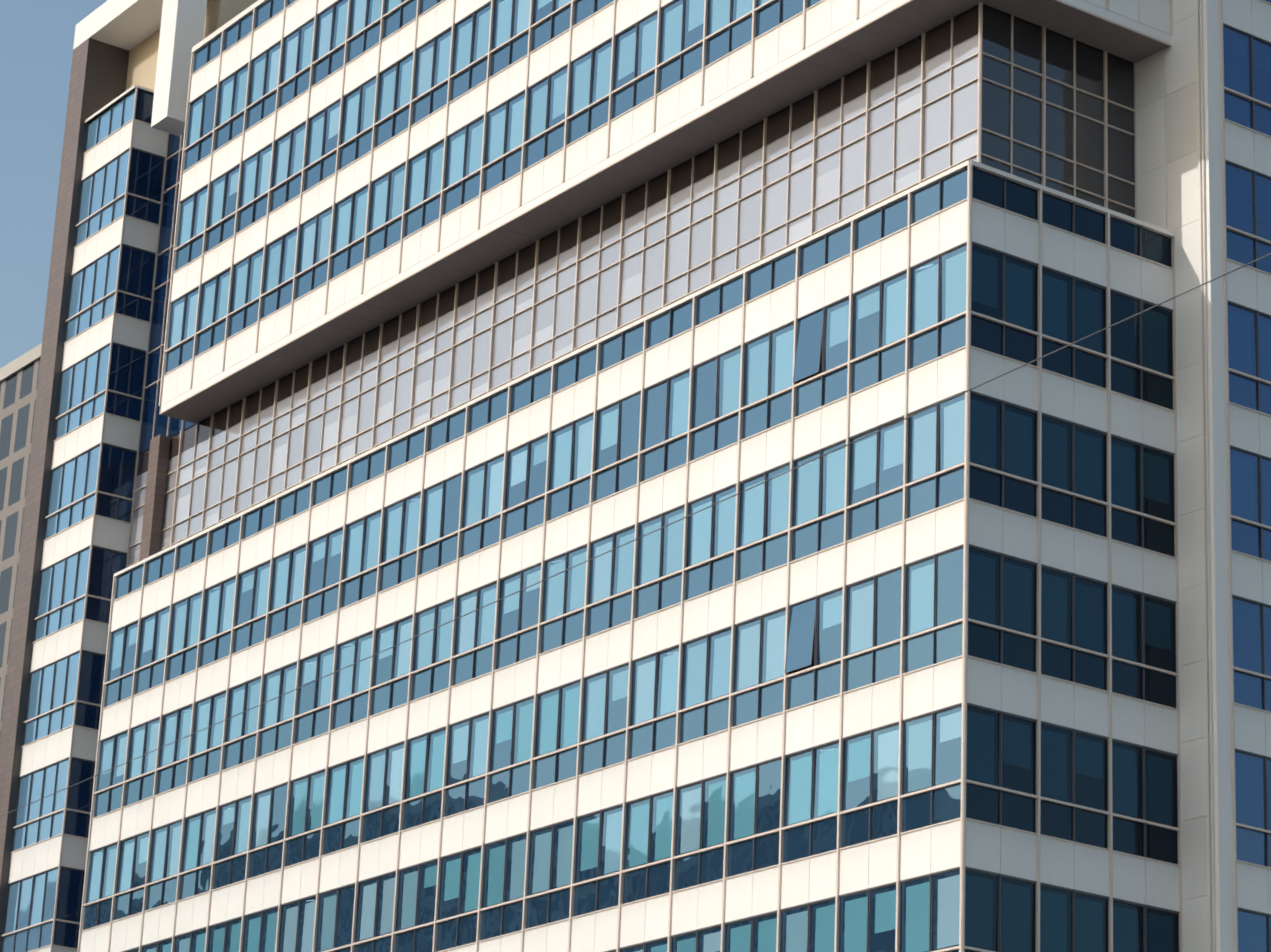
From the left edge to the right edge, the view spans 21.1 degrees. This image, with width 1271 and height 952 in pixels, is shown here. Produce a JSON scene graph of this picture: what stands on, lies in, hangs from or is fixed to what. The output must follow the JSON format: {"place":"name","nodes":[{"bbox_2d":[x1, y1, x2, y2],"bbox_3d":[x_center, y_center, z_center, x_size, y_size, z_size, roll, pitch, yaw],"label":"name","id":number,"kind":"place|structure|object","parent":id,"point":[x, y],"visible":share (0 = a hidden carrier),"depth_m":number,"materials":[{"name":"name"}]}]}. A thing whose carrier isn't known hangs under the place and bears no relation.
{"place":"outdoors","nodes":[
{"label":"outdoors","id":0,"kind":"place"},
{"bbox_2d":[0,343,41,732],"bbox_3d":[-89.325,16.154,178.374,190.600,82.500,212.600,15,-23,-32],"label":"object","id":1,"kind":"structure","parent":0,"point":[18,382],"depth_m":215.21,"materials":[{"name":"beige concrete"}]},
{"bbox_2d":[0,0,107,367],"label":"sky","id":2,"kind":"structure","parent":0,"point":[37,36],"materials":[{"name":"blue"}]},
{"bbox_2d":[0,0,1270,951],"bbox_3d":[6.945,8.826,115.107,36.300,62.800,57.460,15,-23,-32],"label":"office building","id":3,"kind":"structure","parent":0,"point":[372,327],"depth_m":95.95,"materials":[{"name":"beige metal"}]},
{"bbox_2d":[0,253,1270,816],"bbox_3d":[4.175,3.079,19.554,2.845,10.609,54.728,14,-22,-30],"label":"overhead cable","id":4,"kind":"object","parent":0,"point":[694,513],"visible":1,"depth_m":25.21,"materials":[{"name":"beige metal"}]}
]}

